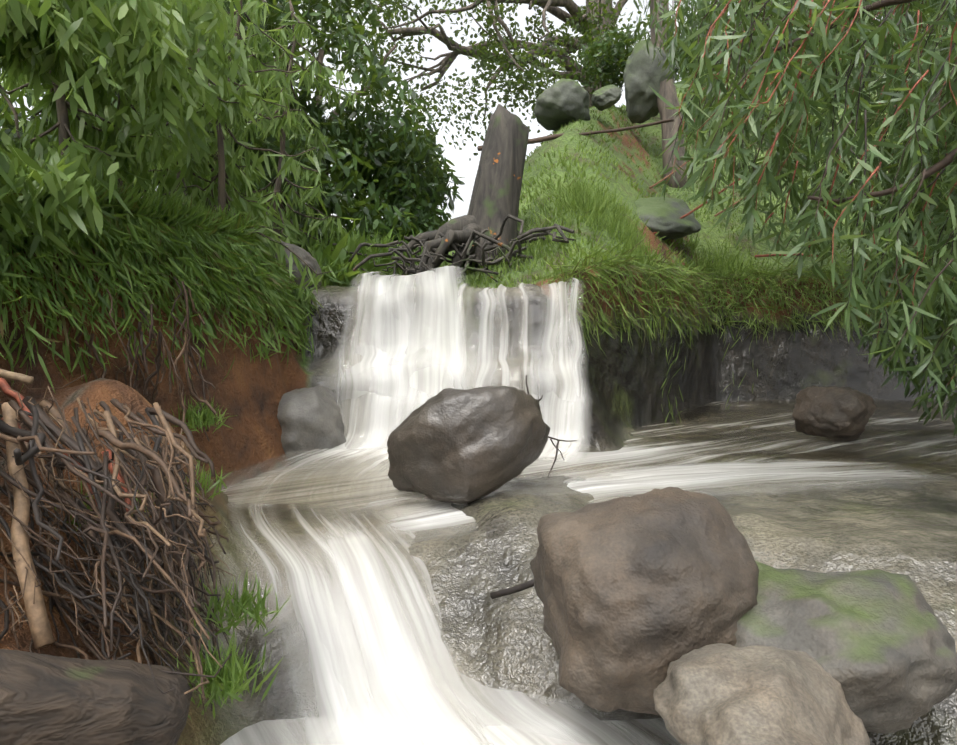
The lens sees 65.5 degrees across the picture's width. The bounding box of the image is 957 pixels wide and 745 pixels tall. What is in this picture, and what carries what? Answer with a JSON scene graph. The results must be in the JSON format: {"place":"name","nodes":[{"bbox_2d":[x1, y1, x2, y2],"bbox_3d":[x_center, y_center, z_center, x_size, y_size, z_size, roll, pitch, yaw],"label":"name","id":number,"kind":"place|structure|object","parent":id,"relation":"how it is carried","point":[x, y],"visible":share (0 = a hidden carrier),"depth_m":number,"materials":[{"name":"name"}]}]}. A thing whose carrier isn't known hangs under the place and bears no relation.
{"place":"outdoors","nodes":[
{"label":"outdoors","id":0,"kind":"place"},
{"bbox_2d":[184,447,679,744],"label":"water stream","id":1,"kind":"structure","parent":0,"point":[269,525],"depth_m":1.80,"materials":[{"name":"white liquid"}]},
{"bbox_2d":[281,271,389,464],"bbox_3d":[-0.502,-0.084,3.285,0.363,0.779,1.133,1,5,13],"label":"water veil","id":2,"kind":"object","parent":1,"relation":"on","point":[363,293],"visible":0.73,"depth_m":3.15,"materials":[{"name":"white liquid"}]},
{"bbox_2d":[287,274,415,461],"bbox_3d":[-0.400,-0.073,3.279,0.552,0.757,1.135,1,5,16],"label":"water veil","id":3,"kind":"object","parent":1,"relation":"on","point":[375,356],"visible":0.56,"depth_m":3.09,"materials":[{"name":"white liquid"}]},
{"bbox_2d":[297,274,443,463],"bbox_3d":[-0.278,-0.077,3.276,0.628,0.765,1.132,1,5,17],"label":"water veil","id":4,"kind":"object","parent":1,"relation":"on","point":[393,380],"visible":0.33,"depth_m":3.14,"materials":[{"name":"white liquid"}]},
{"bbox_2d":[388,271,478,418],"bbox_3d":[-0.179,-0.079,3.270,0.595,0.773,1.136,1,5,15],"label":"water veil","id":5,"kind":"object","parent":1,"relation":"on","point":[430,383],"visible":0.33,"depth_m":3.21,"materials":[{"name":"white liquid"}]},
{"bbox_2d":[388,266,491,431],"bbox_3d":[-0.099,-0.097,3.266,0.523,0.811,1.139,1,5,13],"label":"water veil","id":6,"kind":"object","parent":1,"relation":"on","point":[450,353],"visible":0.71,"depth_m":3.24,"materials":[{"name":"white liquid"}]},
{"bbox_2d":[441,283,489,389],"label":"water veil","id":7,"kind":"object","parent":1,"relation":"on","point":[459,368],"visible":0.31,"depth_m":3.23,"materials":[{"name":"white liquid"}]},
{"bbox_2d":[387,386,549,503],"bbox_3d":[-0.007,0.214,2.324,0.460,0.354,0.356,-4,6,-40],"label":"boulder","id":8,"kind":"object","parent":1,"relation":"in","point":[458,446],"visible":1,"depth_m":2.20,"materials":[{"name":"stone"}]},
{"bbox_2d":[465,286,507,387],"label":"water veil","id":9,"kind":"object","parent":1,"relation":"on","point":[486,359],"visible":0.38,"depth_m":3.23,"materials":[{"name":"white liquid"}]},
{"bbox_2d":[486,284,524,389],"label":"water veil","id":10,"kind":"object","parent":1,"relation":"on","point":[503,362],"visible":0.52,"depth_m":3.22,"materials":[{"name":"white liquid"}]},
{"bbox_2d":[507,282,545,417],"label":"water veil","id":11,"kind":"object","parent":1,"relation":"on","point":[524,343],"visible":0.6,"depth_m":3.21,"materials":[{"name":"white liquid"}]},
{"bbox_2d":[520,282,590,462],"bbox_3d":[0.339,-0.055,3.263,0.360,0.729,1.133,1,5,13],"label":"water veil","id":12,"kind":"object","parent":1,"relation":"on","point":[552,418],"visible":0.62,"depth_m":3.07,"materials":[{"name":"white liquid"}]},
{"bbox_2d":[545,277,592,460],"bbox_3d":[0.417,-0.071,3.265,0.207,0.759,1.125,1,4,11],"label":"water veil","id":13,"kind":"object","parent":1,"relation":"on","point":[576,351],"visible":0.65,"depth_m":3.09,"materials":[{"name":"white liquid"}]},
{"bbox_2d":[539,281,591,463],"bbox_3d":[0.381,-0.056,3.264,0.283,0.738,1.130,1,5,12],"label":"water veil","id":14,"kind":"object","parent":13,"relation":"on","point":[567,394],"visible":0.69,"depth_m":3.07,"materials":[{"name":"white liquid"}]},
{"bbox_2d":[653,643,869,744],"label":"granite boulder","id":15,"kind":"object","parent":1,"relation":"in","point":[719,694],"visible":1,"depth_m":1.17,"materials":[{"name":"beige stone"}]},
{"bbox_2d":[0,0,882,231],"label":"sky","id":16,"kind":"structure","parent":0,"point":[465,168],"materials":[{"name":"white"}]},
{"bbox_2d":[221,717,680,744],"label":"water","id":17,"kind":"structure","parent":0,"point":[250,735],"depth_m":1.59,"materials":[{"name":"white liquid"}]},
{"bbox_2d":[288,521,632,744],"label":"water chute","id":18,"kind":"object","parent":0,"point":[423,715],"visible":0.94,"depth_m":1.68,"materials":[{"name":"white liquid"}]},
{"bbox_2d":[0,57,956,744],"bbox_3d":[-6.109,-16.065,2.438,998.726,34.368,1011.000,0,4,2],"label":"ground","id":19,"kind":"structure","parent":0,"point":[504,645],"depth_m":2.36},
{"bbox_2d":[0,649,192,744],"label":"log","id":20,"kind":"object","parent":19,"relation":"on","point":[45,699],"visible":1,"depth_m":1.11,"materials":[{"name":"brown wood"}]},
{"bbox_2d":[0,277,250,719],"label":"root pile","id":21,"kind":"object","parent":19,"relation":"on","point":[162,477],"visible":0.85,"depth_m":1.39,"materials":[{"name":"brown wood"}]},
{"bbox_2d":[0,0,254,259],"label":"corner tree","id":22,"kind":"object","parent":19,"relation":"on","point":[40,39],"visible":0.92,"depth_m":2.12,"materials":[{"name":"green plant"}]},
{"bbox_2d":[0,149,323,721],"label":"bank grass","id":23,"kind":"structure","parent":19,"relation":"on","point":[219,240],"depth_m":2.31,"materials":[{"name":"green plant"}]},
{"bbox_2d":[0,0,364,296],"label":"eucalyptus tree","id":24,"kind":"object","parent":19,"relation":"on","point":[225,176],"visible":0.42,"depth_m":3.37,"materials":[{"name":"green plant"}]},
{"bbox_2d":[0,0,464,280],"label":"dark tree","id":25,"kind":"object","parent":19,"relation":"on","point":[404,188],"visible":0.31,"depth_m":5.54,"materials":[{"name":"green plant"}]},
{"bbox_2d":[273,239,321,289],"bbox_3d":[-0.940,-0.488,3.587,0.360,0.300,0.344,0,4,2],"label":"boulder","id":26,"kind":"object","parent":19,"relation":"on","point":[307,258],"visible":0.35,"depth_m":3.47,"materials":[{"name":"grey stone"}]},
{"bbox_2d":[277,385,348,462],"bbox_3d":[-0.763,0.247,3.245,0.496,0.424,0.656,-2,5,-23],"label":"boulder","id":27,"kind":"object","parent":19,"relation":"on","point":[310,418],"visible":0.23,"depth_m":2.96,"materials":[{"name":"grey stone"}]},
{"bbox_2d":[298,216,450,286],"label":"grass","id":28,"kind":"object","parent":19,"relation":"on","point":[337,263],"visible":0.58,"depth_m":4.20,"materials":[{"name":"green plant"}]},
{"bbox_2d":[332,104,575,285],"bbox_3d":[-0.133,-0.931,4.107,1.302,1.208,0.912,-1,5,-17],"label":"stump","id":29,"kind":"object","parent":19,"relation":"on","point":[482,228],"visible":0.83,"depth_m":4.22,"materials":[{"name":"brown wood"}]},
{"bbox_2d":[305,0,718,160],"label":"oak tree","id":30,"kind":"object","parent":19,"relation":"on","point":[589,19],"visible":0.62,"depth_m":8.96,"materials":[{"name":"green plant"}]},
{"bbox_2d":[533,78,590,130],"bbox_3d":[0.688,-2.204,6.111,0.472,0.387,0.467,0,4,2],"label":"hill boulder","id":31,"kind":"object","parent":19,"relation":"on","point":[561,101],"visible":0.9,"depth_m":5.94,"materials":[{"name":"stone"}]},
{"bbox_2d":[222,400,956,516],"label":"water pool","id":32,"kind":"structure","parent":19,"relation":"on","point":[644,452],"depth_m":3.13,"materials":[{"name":"white liquid"}]},
{"bbox_2d":[792,386,876,441],"bbox_3d":[1.630,0.186,3.373,0.324,0.252,0.323,-3,5,-33],"label":"pool boulder","id":33,"kind":"object","parent":32,"relation":"in","point":[837,413],"visible":1,"depth_m":3.28,"materials":[{"name":"stone"}]},
{"bbox_2d":[323,80,946,424],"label":"hill grass","id":34,"kind":"structure","parent":19,"relation":"on","point":[577,198],"depth_m":4.53,"materials":[{"name":"green plant"}]},
{"bbox_2d":[591,85,621,110],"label":"hill boulder","id":35,"kind":"object","parent":34,"relation":"on","point":[605,97],"visible":1,"depth_m":6.13,"materials":[{"name":"stone"}]},
{"bbox_2d":[623,40,674,123],"bbox_3d":[1.508,-2.585,6.649,0.459,0.695,0.462,0,4,2],"label":"hill boulder","id":36,"kind":"object","parent":34,"relation":"on","point":[643,72],"visible":0.69,"depth_m":6.48,"materials":[{"name":"grey stone"}]},
{"bbox_2d":[530,487,758,715],"bbox_3d":[0.322,0.453,1.558,0.436,0.422,0.456,-2,5,-23],"label":"brown boulder","id":37,"kind":"object","parent":19,"relation":"on","point":[637,594],"visible":0.92,"depth_m":1.38,"materials":[{"name":"brown stone"}]},
{"bbox_2d":[634,197,700,239],"bbox_3d":[1.229,-1.046,5.052,0.603,0.344,0.463,-2,5,-25],"label":"boulder","id":38,"kind":"object","parent":19,"relation":"on","point":[662,215],"visible":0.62,"depth_m":4.91,"materials":[{"name":"stone"}]},
{"bbox_2d":[650,0,687,187],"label":"tree trunk","id":39,"kind":"object","parent":19,"relation":"on","point":[667,90],"visible":0.48,"depth_m":6.43,"materials":[{"name":"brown wood"}]},
{"bbox_2d":[565,2,778,110],"bbox_3d":[2.026,-3.040,7.294,2.368,1.232,0.978,0,4,2],"label":"bush","id":40,"kind":"object","parent":19,"relation":"on","point":[613,59],"visible":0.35,"depth_m":7.09,"materials":[{"name":"green plant"}]},
{"bbox_2d":[477,118,894,598],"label":"dead twigs","id":41,"kind":"object","parent":19,"relation":"on","point":[513,590],"visible":0.54,"depth_m":4.93,"materials":[{"name":"brown wood"}]},
{"bbox_2d":[629,0,956,439],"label":"eucalyptus tree","id":42,"kind":"object","parent":19,"relation":"on","point":[913,43],"visible":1,"depth_m":2.28,"materials":[{"name":"green plant"}]},
{"bbox_2d":[735,561,956,733],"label":"grey boulder","id":43,"kind":"object","parent":19,"relation":"on","point":[878,645],"visible":0.56,"depth_m":1.32,"materials":[{"name":"grey stone"}]},
{"bbox_2d":[357,458,955,539],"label":"water foam","id":44,"kind":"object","parent":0,"point":[438,514],"depth_m":2.52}
]}

